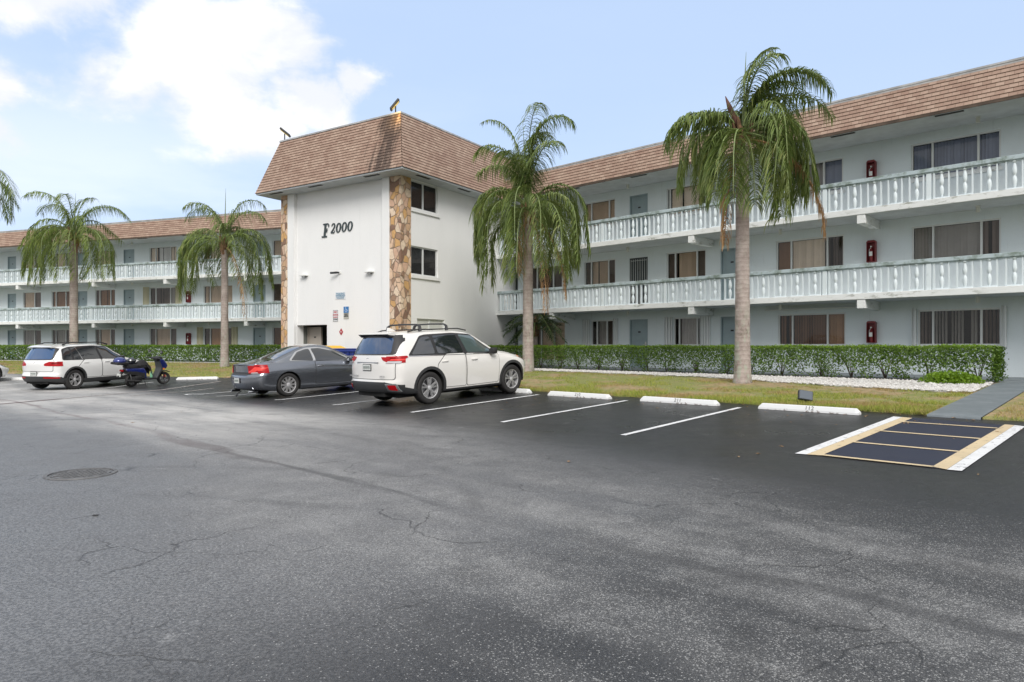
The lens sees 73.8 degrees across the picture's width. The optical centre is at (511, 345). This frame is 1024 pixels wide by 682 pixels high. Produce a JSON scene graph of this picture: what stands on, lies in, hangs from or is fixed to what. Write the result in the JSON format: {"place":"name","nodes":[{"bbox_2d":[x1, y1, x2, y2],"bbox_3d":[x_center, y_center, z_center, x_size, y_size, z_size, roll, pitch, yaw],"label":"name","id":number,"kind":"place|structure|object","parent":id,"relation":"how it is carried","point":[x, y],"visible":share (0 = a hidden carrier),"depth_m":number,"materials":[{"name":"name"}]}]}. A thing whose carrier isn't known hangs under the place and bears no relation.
{"place":"outdoors","nodes":[
{"label":"outdoors","id":0,"kind":"place"},
{"bbox_2d":[0,374,1023,681],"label":"parking lot","id":1,"kind":"structure","parent":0,"point":[226,534],"depth_m":4.82,"materials":[{"name":"grey asphalt"}]},
{"bbox_2d":[0,365,8,376],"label":"parked car","id":2,"kind":"object","parent":1,"relation":"on","point":[4,370],"visible":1,"depth_m":28.49,"materials":[{"name":"white paint"}]},
{"bbox_2d":[0,377,22,379],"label":"wheel stop","id":3,"kind":"object","parent":1,"relation":"on","point":[13,378],"visible":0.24,"depth_m":29.13,"materials":[{"name":"paint"}]},
{"bbox_2d":[42,467,117,479],"bbox_3d":[-4.710,1.400,7.460,0.700,0.016,0.700,0,0,0],"label":"manhole cover","id":4,"kind":"object","parent":1,"relation":"on","point":[79,473],"visible":1,"depth_m":7.44,"materials":[{"name":"metal"}]},
{"bbox_2d":[22,342,146,388],"bbox_3d":[-15.824,0.672,25.634,2.060,1.661,4.436,0,1,18],"label":"parked car","id":5,"kind":"object","parent":1,"relation":"on","point":[76,365],"visible":0.85,"depth_m":24.05,"materials":[{"name":"white paint"}]},
{"bbox_2d":[110,349,169,386],"bbox_3d":[-13.719,0.835,25.331,0.822,1.332,2.200,4,4,27],"label":"motor scooter","id":6,"kind":"object","parent":1,"relation":"on","point":[136,375],"visible":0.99,"depth_m":25.12,"materials":[{"name":"blue metal"}]},
{"bbox_2d":[135,360,152,374],"bbox_3d":[-13.713,0.810,25.339,0.340,0.602,0.660,4,4,27],"label":"bag","id":7,"kind":"object","parent":6,"relation":"on","point":[143,363],"visible":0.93,"depth_m":25.34,"materials":[{"name":"black fabric"}]},
{"bbox_2d":[61,381,220,398],"bbox_3d":[-12.025,1.449,22.950,0.168,0.114,7.785,0,0,8],"label":"road marking","id":8,"kind":"object","parent":1,"relation":"on","point":[144,391],"visible":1,"depth_m":22.38,"materials":[{"name":"paint"}]},
{"bbox_2d":[176,376,218,379],"bbox_3d":[-12.901,1.332,28.000,1.700,0.110,0.170,-1,0,1],"label":"wheel stop","id":9,"kind":"object","parent":1,"relation":"on","point":[193,378],"visible":0.98,"depth_m":27.93,"materials":[{"name":"paint"}]},
{"bbox_2d":[231,344,352,395],"bbox_3d":[-5.913,0.648,20.536,2.060,1.430,4.904,-1,2,45],"label":"parked car","id":10,"kind":"object","parent":1,"relation":"on","point":[289,370],"visible":0.82,"depth_m":19.27,"materials":[{"name":"grey paint"}]},
{"bbox_2d":[351,323,524,403],"bbox_3d":[-1.687,0.360,17.341,2.200,1.874,4.865,0,2,43],"label":"parked car","id":11,"kind":"object","parent":1,"relation":"on","point":[425,366],"visible":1,"depth_m":15.91,"materials":[{"name":"white paint"}]},
{"bbox_2d":[413,394,537,411],"bbox_3d":[-0.729,1.317,15.822,0.108,0.162,4.050,0,0,44],"label":"road marking","id":12,"kind":"object","parent":1,"relation":"on","point":[473,403],"visible":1,"depth_m":15.66,"materials":[{"name":"white paint"}]},
{"bbox_2d":[479,387,531,393],"bbox_3d":[-0.197,1.180,18.315,1.830,0.110,0.170,0,0,43],"label":"wheel stop","id":13,"kind":"object","parent":1,"relation":"on","point":[518,390],"visible":0.74,"depth_m":18.34,"materials":[{"name":"paint"}]},
{"bbox_2d":[501,400,627,421],"bbox_3d":[1.208,1.317,13.984,0.108,0.162,4.050,0,0,44],"label":"road marking","id":14,"kind":"object","parent":1,"relation":"on","point":[562,411],"visible":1,"depth_m":13.78,"materials":[{"name":"white paint"}]},
{"bbox_2d":[547,391,611,398],"bbox_3d":[1.607,1.185,16.438,1.830,0.110,0.170,0,0,43],"label":"wheel stop","id":15,"kind":"object","parent":1,"relation":"on","point":[580,395],"visible":1,"depth_m":16.32,"materials":[{"name":"paint"}]},
{"bbox_2d":[640,396,719,405],"bbox_3d":[3.577,1.182,14.665,1.830,0.110,0.170,0,0,43],"label":"wheel stop","id":16,"kind":"object","parent":1,"relation":"on","point":[681,401],"visible":1,"depth_m":14.56,"materials":[{"name":"paint"}]},
{"bbox_2d":[621,407,740,434],"bbox_3d":[3.147,1.316,12.178,0.108,0.164,4.100,0,0,43],"label":"road marking","id":17,"kind":"object","parent":1,"relation":"on","point":[679,421],"visible":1,"depth_m":11.87,"materials":[{"name":"white paint"}]},
{"bbox_2d":[476,56,1023,376],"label":"apartment building","id":18,"kind":"structure","parent":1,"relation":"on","point":[947,253],"depth_m":22.64,"materials":[{"name":"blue paint"}]},
{"bbox_2d":[533,265,561,288],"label":"window","id":19,"kind":"structure","parent":18,"relation":"in","point":[556,280],"depth_m":32.85,"materials":[{"name":"black glass"}]},
{"bbox_2d":[533,321,564,360],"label":"window","id":20,"kind":"structure","parent":18,"relation":"in","point":[542,340],"depth_m":32.22,"materials":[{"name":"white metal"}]},
{"bbox_2d":[583,198,615,230],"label":"window","id":21,"kind":"structure","parent":18,"relation":"in","point":[604,209],"depth_m":30.24,"materials":[{"name":"beige glass"}]},
{"bbox_2d":[582,318,617,345],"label":"window","id":22,"kind":"structure","parent":18,"relation":"in","point":[603,332],"depth_m":30.24,"materials":[{"name":"white metal"}]},
{"bbox_2d":[585,259,614,284],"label":"window","id":23,"kind":"structure","parent":18,"relation":"in","point":[599,271],"depth_m":30.27,"materials":[{"name":"brown glass"}]},
{"bbox_2d":[630,319,647,367],"bbox_3d":[5.365,-0.080,28.766,0.900,2.060,0.102,0,0,44],"label":"door","id":24,"kind":"structure","parent":18,"relation":"in","point":[638,327],"depth_m":28.78,"materials":[{"name":"teal metal"}]},
{"bbox_2d":[630,257,647,303],"bbox_3d":[5.369,-2.680,28.770,0.900,2.060,0.090,0,0,43],"label":"door","id":25,"kind":"structure","parent":18,"relation":"in","point":[638,266],"depth_m":28.81,"materials":[{"name":"grey metal"}]},
{"bbox_2d":[630,193,647,236],"bbox_3d":[5.369,-5.330,28.770,0.900,2.060,0.090,0,0,43],"label":"door","id":26,"kind":"structure","parent":18,"relation":"in","point":[638,203],"depth_m":28.81,"materials":[{"name":"teal metal"}]},
{"bbox_2d":[667,249,705,278],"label":"window","id":27,"kind":"structure","parent":18,"relation":"in","point":[692,263],"depth_m":27.35,"materials":[{"name":"brown glass"}]},
{"bbox_2d":[667,184,706,217],"bbox_3d":[7.169,-5.790,27.453,1.840,1.220,0.800,0,0,44],"label":"window","id":28,"kind":"structure","parent":18,"relation":"in","point":[686,198],"depth_m":27.52,"materials":[{"name":"beige glass"}]},
{"bbox_2d":[664,316,710,347],"bbox_3d":[7.206,-0.545,27.378,1.986,1.270,0.860,0,0,44],"label":"window","id":29,"kind":"structure","parent":18,"relation":"in","point":[687,330],"depth_m":27.31,"materials":[{"name":"white metal"}]},
{"bbox_2d":[721,316,734,369],"bbox_3d":[8.364,-0.080,25.928,0.880,2.060,0.090,0,0,43],"label":"door","id":30,"kind":"structure","parent":18,"relation":"in","point":[727,323],"depth_m":26.04,"materials":[{"name":"teal metal"}]},
{"bbox_2d":[721,248,735,299],"bbox_3d":[8.364,-2.680,25.928,0.880,2.060,0.090,0,0,43],"label":"door","id":31,"kind":"structure","parent":18,"relation":"in","point":[727,257],"depth_m":26.06,"materials":[{"name":"teal metal"}]},
{"bbox_2d":[721,177,735,224],"bbox_3d":[8.364,-5.330,25.928,0.880,2.060,0.090,0,0,43],"label":"door","id":32,"kind":"structure","parent":18,"relation":"in","point":[727,222],"depth_m":25.95,"materials":[{"name":"teal metal"}]},
{"bbox_2d":[777,234,843,269],"bbox_3d":[10.641,-3.170,24.161,2.420,1.220,0.800,0,0,43],"label":"window","id":33,"kind":"structure","parent":18,"relation":"in","point":[806,252],"depth_m":24.09,"materials":[{"name":"beige glass"}]},
{"bbox_2d":[777,157,844,201],"bbox_3d":[10.631,-5.790,24.171,2.390,1.220,0.800,0,0,43],"label":"window","id":34,"kind":"structure","parent":18,"relation":"in","point":[830,171],"depth_m":23.56,"materials":[{"name":"grey glass"}]},
{"bbox_2d":[778,312,845,347],"bbox_3d":[10.686,-0.520,24.117,2.400,1.220,0.800,0,0,44],"label":"window","id":35,"kind":"structure","parent":18,"relation":"in","point":[818,329],"depth_m":24.00,"materials":[{"name":"brown glass"}]},
{"bbox_2d":[866,321,876,342],"bbox_3d":[11.820,-0.455,22.436,0.270,0.710,0.170,0,0,44],"label":"fire extinguisher cabinet","id":36,"kind":"object","parent":18,"relation":"attached to","point":[871,331],"visible":1,"depth_m":22.42,"materials":[{"name":"red metal"}]},
{"bbox_2d":[866,240,876,262],"bbox_3d":[11.820,-3.105,22.436,0.270,0.710,0.170,0,0,44],"label":"fire extinguisher cabinet","id":37,"kind":"object","parent":18,"relation":"attached to","point":[871,250],"visible":1,"depth_m":22.42,"materials":[{"name":"red metal"}]},
{"bbox_2d":[866,160,876,177],"bbox_3d":[11.820,-5.735,22.436,0.270,0.710,0.170,0,0,44],"label":"fire extinguisher cabinet","id":38,"kind":"object","parent":18,"relation":"attached to","point":[871,168],"visible":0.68,"depth_m":22.42,"materials":[{"name":"red metal"}]},
{"bbox_2d":[912,218,1000,259],"bbox_3d":[13.802,-3.170,21.161,2.430,1.220,0.800,0,0,44],"label":"window","id":39,"kind":"structure","parent":18,"relation":"in","point":[976,237],"depth_m":21.02,"materials":[{"name":"grey glass"}]},
{"bbox_2d":[911,129,1002,182],"bbox_3d":[13.793,-5.790,21.170,2.450,1.220,0.800,0,0,43],"label":"window","id":40,"kind":"structure","parent":18,"relation":"in","point":[982,145],"depth_m":20.97,"materials":[{"name":"grey glass"}]},
{"bbox_2d":[911,305,1006,348],"bbox_3d":[13.840,-0.545,21.083,2.456,1.270,0.860,0,0,44],"label":"window","id":41,"kind":"structure","parent":18,"relation":"in","point":[985,326],"depth_m":21.19,"materials":[{"name":"grey glass"}]},
{"bbox_2d":[758,403,860,414],"bbox_3d":[5.549,1.181,12.821,1.830,0.110,0.170,0,0,43],"label":"wheel stop","id":42,"kind":"object","parent":1,"relation":"on","point":[819,409],"visible":1,"depth_m":12.71,"materials":[{"name":"paint"}]},
{"bbox_2d":[797,416,900,453],"bbox_3d":[5.194,1.310,10.296,0.140,0.168,4.211,0,0,45],"label":"road marking","id":43,"kind":"object","parent":1,"relation":"on","point":[835,440],"visible":1,"depth_m":9.98,"materials":[{"name":"white paint"}]},
{"bbox_2d":[809,417,910,454],"bbox_3d":[5.307,1.310,10.188,0.166,0.167,4.171,0,0,45],"label":"road marking","id":44,"kind":"object","parent":1,"relation":"on","point":[832,447],"visible":1,"depth_m":9.86,"materials":[{"name":"beige paint"}]},
{"bbox_2d":[822,454,932,466],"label":"road marking","id":45,"kind":"object","parent":1,"relation":"on","point":[878,460],"visible":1,"depth_m":8.25,"materials":[{"name":"beige paint"}]},
{"bbox_2d":[852,441,957,451],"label":"road marking","id":46,"kind":"object","parent":1,"relation":"on","point":[905,446],"visible":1,"depth_m":9.08,"materials":[{"name":"beige paint"}]},
{"bbox_2d":[821,417,1001,468],"bbox_3d":[5.839,1.312,9.748,1.371,0.169,4.213,0,0,44],"label":"road marking","id":47,"kind":"object","parent":1,"relation":"on","point":[931,457],"visible":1,"depth_m":9.41,"materials":[{"name":"blue paint"}]},
{"bbox_2d":[898,421,994,427],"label":"road marking","id":48,"kind":"object","parent":47,"relation":"on","point":[947,424],"visible":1,"depth_m":10.79,"materials":[{"name":"beige paint"}]},
{"bbox_2d":[878,430,979,438],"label":"road marking","id":49,"kind":"object","parent":1,"relation":"on","point":[928,434],"visible":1,"depth_m":9.94,"materials":[{"name":"beige paint"}]},
{"bbox_2d":[933,424,1013,468],"bbox_3d":[6.298,1.312,9.203,4.098,0.164,0.160,0,0,-45],"label":"road marking","id":50,"kind":"object","parent":1,"relation":"on","point":[952,460],"visible":1,"depth_m":8.79,"materials":[{"name":"beige paint"}]},
{"bbox_2d":[947,425,1023,470],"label":"road marking","id":51,"kind":"object","parent":1,"relation":"on","point":[968,460],"visible":1,"depth_m":8.75,"materials":[{"name":"white paint"}]},
{"bbox_2d":[0,360,1023,420],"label":"lawn","id":52,"kind":"structure","parent":0,"point":[675,381],"depth_m":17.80,"materials":[{"name":"plant"}]},
{"bbox_2d":[0,170,21,225],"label":"palm tree","id":53,"kind":"object","parent":52,"relation":"on","point":[11,198],"visible":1,"depth_m":36.09,"materials":[{"name":"green plant"}]},
{"bbox_2d":[16,190,131,343],"bbox_3d":[-23.778,-3.606,37.060,5.248,9.562,4.768,0,0,0],"label":"palm tree","id":54,"kind":"object","parent":52,"relation":"on","point":[74,234],"visible":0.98,"depth_m":36.61,"materials":[{"name":"green plant"}]},
{"bbox_2d":[0,209,280,360],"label":"apartment building","id":55,"kind":"structure","parent":52,"relation":"on","point":[151,307],"depth_m":43.86,"materials":[{"name":"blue paint"}]},
{"bbox_2d":[8,330,15,358],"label":"door","id":56,"kind":"structure","parent":55,"relation":"in","point":[11,333],"depth_m":48.70,"materials":[{"name":"teal metal"}]},
{"bbox_2d":[8,294,15,321],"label":"door","id":57,"kind":"structure","parent":55,"relation":"in","point":[11,297],"depth_m":48.70,"materials":[{"name":"teal metal"}]},
{"bbox_2d":[8,256,15,282],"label":"door","id":58,"kind":"structure","parent":55,"relation":"in","point":[11,260],"depth_m":48.70,"materials":[{"name":"teal metal"}]},
{"bbox_2d":[23,292,40,307],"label":"window","id":59,"kind":"structure","parent":55,"relation":"in","point":[31,299],"depth_m":48.13,"materials":[{"name":"beige glass"}]},
{"bbox_2d":[24,330,40,344],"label":"window","id":60,"kind":"structure","parent":55,"relation":"in","point":[31,337],"depth_m":48.18,"materials":[{"name":"grey glass"}]},
{"bbox_2d":[52,329,68,343],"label":"window","id":61,"kind":"structure","parent":55,"relation":"in","point":[58,335],"depth_m":47.25,"materials":[{"name":"grey glass"}]},
{"bbox_2d":[52,291,69,306],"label":"window","id":62,"kind":"structure","parent":55,"relation":"in","point":[59,298],"depth_m":47.24,"materials":[{"name":"brown glass"}]},
{"bbox_2d":[52,252,69,266],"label":"window","id":63,"kind":"structure","parent":55,"relation":"in","point":[60,258],"depth_m":47.21,"materials":[{"name":"brown glass"}]},
{"bbox_2d":[78,329,86,343],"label":"door","id":64,"kind":"structure","parent":55,"relation":"in","point":[82,333],"depth_m":46.47,"materials":[{"name":"teal wood"}]},
{"bbox_2d":[78,291,86,319],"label":"door","id":65,"kind":"structure","parent":55,"relation":"in","point":[82,295],"depth_m":46.47,"materials":[{"name":"teal metal"}]},
{"bbox_2d":[78,252,86,278],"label":"door","id":66,"kind":"structure","parent":55,"relation":"in","point":[80,256],"depth_m":46.50,"materials":[{"name":"teal metal"}]},
{"bbox_2d":[95,329,114,344],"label":"window","id":67,"kind":"structure","parent":55,"relation":"in","point":[107,336],"depth_m":45.88,"materials":[{"name":"beige glass"}]},
{"bbox_2d":[96,289,114,305],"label":"window","id":68,"kind":"structure","parent":55,"relation":"in","point":[104,297],"depth_m":45.92,"materials":[{"name":"brown glass"}]},
{"bbox_2d":[96,250,114,268],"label":"window","id":69,"kind":"structure","parent":55,"relation":"in","point":[102,250],"depth_m":45.92,"materials":[{"name":"brown glass"}]},
{"bbox_2d":[124,329,133,357],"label":"door","id":70,"kind":"structure","parent":55,"relation":"in","point":[128,333],"depth_m":45.09,"materials":[{"name":"teal metal"}]},
{"bbox_2d":[124,289,133,319],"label":"door","id":71,"kind":"structure","parent":55,"relation":"in","point":[128,294],"depth_m":45.09,"materials":[{"name":"teal metal"}]},
{"bbox_2d":[124,249,133,276],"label":"door","id":72,"kind":"structure","parent":55,"relation":"in","point":[129,253],"depth_m":45.09,"materials":[{"name":"teal metal"}]},
{"bbox_2d":[143,286,181,304],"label":"window","id":73,"kind":"structure","parent":55,"relation":"in","point":[158,295],"depth_m":44.31,"materials":[{"name":"grey glass"}]},
{"bbox_2d":[150,328,176,344],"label":"window","id":74,"kind":"structure","parent":55,"relation":"in","point":[158,336],"depth_m":44.26,"materials":[{"name":"beige glass"}]},
{"bbox_2d":[150,246,176,265],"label":"window","id":75,"kind":"structure","parent":55,"relation":"in","point":[168,253],"depth_m":44.29,"materials":[{"name":"beige glass"}]},
{"bbox_2d":[186,333,190,343],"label":"fire extinguisher cabinet","id":76,"kind":"object","parent":55,"relation":"attached to","point":[188,338],"visible":1,"depth_m":43.22,"materials":[{"name":"red metal"}]},
{"bbox_2d":[197,327,237,346],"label":"window","id":77,"kind":"structure","parent":55,"relation":"in","point":[212,336],"depth_m":42.85,"materials":[{"name":"beige glass"}]},
{"bbox_2d":[204,285,231,302],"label":"window","id":78,"kind":"structure","parent":55,"relation":"in","point":[211,295],"depth_m":42.85,"materials":[{"name":"brown glass"}]},
{"bbox_2d":[204,243,231,262],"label":"window","id":79,"kind":"structure","parent":55,"relation":"in","point":[231,243],"depth_m":42.83,"materials":[{"name":"brown glass"}]},
{"bbox_2d":[253,327,265,359],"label":"door","id":80,"kind":"structure","parent":55,"relation":"in","point":[259,334],"depth_m":41.66,"materials":[{"name":"teal metal"}]},
{"bbox_2d":[253,285,265,317],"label":"door","id":81,"kind":"structure","parent":55,"relation":"in","point":[255,299],"depth_m":41.68,"materials":[{"name":"silver metal"}]},
{"bbox_2d":[253,241,265,271],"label":"door","id":82,"kind":"structure","parent":55,"relation":"in","point":[262,247],"depth_m":41.61,"materials":[{"name":"silver metal"}]},
{"bbox_2d":[272,239,280,259],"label":"window","id":83,"kind":"structure","parent":55,"relation":"in","point":[276,243],"depth_m":41.30,"materials":[{"name":"brown glass"}]},
{"bbox_2d":[273,327,280,346],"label":"window","id":84,"kind":"structure","parent":55,"relation":"in","point":[276,330],"depth_m":41.31,"materials":[{"name":"brown glass"}]},
{"bbox_2d":[273,283,280,300],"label":"window","id":85,"kind":"structure","parent":55,"relation":"in","point":[277,286],"depth_m":41.30,"materials":[{"name":"brown glass"}]},
{"bbox_2d":[0,344,280,361],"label":"hedge","id":86,"kind":"object","parent":52,"relation":"on","point":[127,350],"visible":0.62,"depth_m":39.72,"materials":[{"name":"green plant"}]},
{"bbox_2d":[175,191,274,366],"bbox_3d":[-14.274,-3.313,33.907,4.217,8.974,4.154,0,0,-41],"label":"palm tree","id":87,"kind":"object","parent":52,"relation":"on","point":[223,243],"visible":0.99,"depth_m":33.60,"materials":[{"name":"green plant"}]},
{"bbox_2d":[333,348,356,355],"bbox_3d":[-5.900,0.604,25.615,2.100,1.010,1.200,0,0,33],"label":"dumpster","id":88,"kind":"object","parent":52,"relation":"on","point":[348,351],"visible":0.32,"depth_m":25.00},
{"bbox_2d":[255,111,532,352],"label":"stair tower","id":89,"kind":"structure","parent":52,"relation":"on","point":[399,191],"depth_m":28.54,"materials":[{"name":"white paint"}]},
{"bbox_2d":[307,327,322,344],"bbox_3d":[-8.743,0.165,30.274,0.880,1.970,0.090,0,0,33],"label":"door","id":90,"kind":"structure","parent":89,"relation":"in","point":[314,335],"depth_m":30.26,"materials":[{"name":"beige metal"}]},
{"bbox_2d":[333,310,337,321],"bbox_3d":[-7.424,-1.260,28.719,0.313,0.500,0.016,0,0,33],"label":"no parking sign","id":91,"kind":"object","parent":89,"relation":"attached to","point":[335,315],"visible":1,"depth_m":28.72,"materials":[{"name":"white metal"}]},
{"bbox_2d":[322,221,352,237],"bbox_3d":[-7.348,-4.909,28.661,1.842,0.588,0.035,0,0,33],"label":"building lettering","id":92,"kind":"object","parent":89,"relation":"attached to","point":[337,231],"visible":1,"depth_m":28.63,"materials":[{"name":"grey paint"}]},
{"bbox_2d":[335,291,345,299],"bbox_3d":[-7.180,-2.100,28.562,0.620,0.320,0.018,0,0,33],"label":"parking sign","id":93,"kind":"object","parent":89,"relation":"attached to","point":[340,295],"visible":1,"depth_m":28.55,"materials":[{"name":"white"}]},
{"bbox_2d":[344,306,348,318],"bbox_3d":[-6.894,-1.370,28.378,0.300,0.520,0.019,0,0,33],"label":"accessible parking sign","id":94,"kind":"object","parent":89,"relation":"attached to","point":[346,312],"visible":1,"depth_m":28.36,"materials":[{"name":"blue metal"}]},
{"bbox_2d":[390,98,399,111],"bbox_3d":[-4.626,-9.406,26.908,0.375,0.632,0.320,0,0,-8],"label":"roof floodlight","id":95,"kind":"object","parent":89,"relation":"on","point":[394,104],"visible":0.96,"depth_m":26.78,"materials":[{"name":"black plastic"}]},
{"bbox_2d":[411,180,439,217],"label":"window","id":96,"kind":"structure","parent":89,"relation":"in","point":[423,196],"depth_m":27.93,"materials":[{"name":"black glass"}]},
{"bbox_2d":[411,246,439,280],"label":"window","id":97,"kind":"structure","parent":89,"relation":"in","point":[423,260],"depth_m":27.93,"materials":[{"name":"black glass"}]},
{"bbox_2d":[417,319,443,329],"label":"window","id":98,"kind":"structure","parent":89,"relation":"in","point":[419,321],"depth_m":28.21,"materials":[{"name":"white glass"}]},
{"bbox_2d":[2,360,992,392],"bbox_3d":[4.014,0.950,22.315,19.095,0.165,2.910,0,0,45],"label":"gravel","id":99,"kind":"structure","parent":52,"relation":"on","point":[965,387],"depth_m":17.92,"materials":[{"name":"white gravel"}]},
{"bbox_2d":[917,370,985,383],"bbox_3d":[10.866,0.776,16.914,1.466,0.348,0.788,0,0,45],"label":"bush","id":100,"kind":"object","parent":99,"relation":"on","point":[948,376],"visible":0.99,"depth_m":16.76,"materials":[{"name":"green plant"}]},
{"bbox_2d":[468,102,590,371],"bbox_3d":[0.671,-3.812,25.564,4.442,9.823,4.342,0,0,-45],"label":"palm tree","id":101,"kind":"object","parent":52,"relation":"on","point":[530,209],"visible":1,"depth_m":25.02,"materials":[{"name":"green plant"}]},
{"bbox_2d":[488,343,1008,381],"bbox_3d":[5.584,0.444,23.963,19.299,1.045,1.138,0,0,44],"label":"hedge","id":102,"kind":"object","parent":52,"relation":"on","point":[996,359],"visible":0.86,"depth_m":20.64,"materials":[{"name":"green plant"}]},
{"bbox_2d":[662,47,838,383],"bbox_3d":[6.460,-3.550,18.896,4.121,9.392,4.041,0,0,-42],"label":"palm tree","id":103,"kind":"object","parent":52,"relation":"on","point":[708,158],"visible":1,"depth_m":18.39,"materials":[{"name":"green plant"}]},
{"bbox_2d":[546,368,999,382],"bbox_3d":[5.191,0.914,23.601,19.040,0.001,1.185,0,0,43],"label":"mulch bed","id":104,"kind":"object","parent":52,"relation":"on","point":[768,375],"visible":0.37,"depth_m":20.97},
{"bbox_2d":[798,389,812,401],"bbox_3d":[5.934,1.052,13.805,0.305,0.333,0.152,0,0,6],"label":"ground floodlight","id":105,"kind":"object","parent":52,"relation":"on","point":[805,395],"visible":0.84,"depth_m":13.76,"materials":[{"name":"grey metal"}]},
{"bbox_2d":[0,0,1023,230],"label":"sky","id":106,"kind":"structure","parent":0,"point":[144,109],"materials":[{"name":"blue"}]},
{"bbox_2d":[1,359,1023,382],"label":"sidewalk","id":107,"kind":"structure","parent":0,"point":[1014,379],"depth_m":23.35,"materials":[{"name":"grey concrete"}]},
{"bbox_2d":[501,313,568,366],"bbox_3d":[1.001,-0.226,29.610,3.042,2.572,2.918,0,0,0],"label":"palm","id":108,"kind":"object","parent":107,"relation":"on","point":[543,323],"visible":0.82,"depth_m":29.16,"materials":[{"name":"green plant"}]},
{"bbox_2d":[927,382,1023,419],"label":"path","id":109,"kind":"structure","parent":0,"point":[978,405],"depth_m":13.20,"materials":[{"name":"grey concrete"}]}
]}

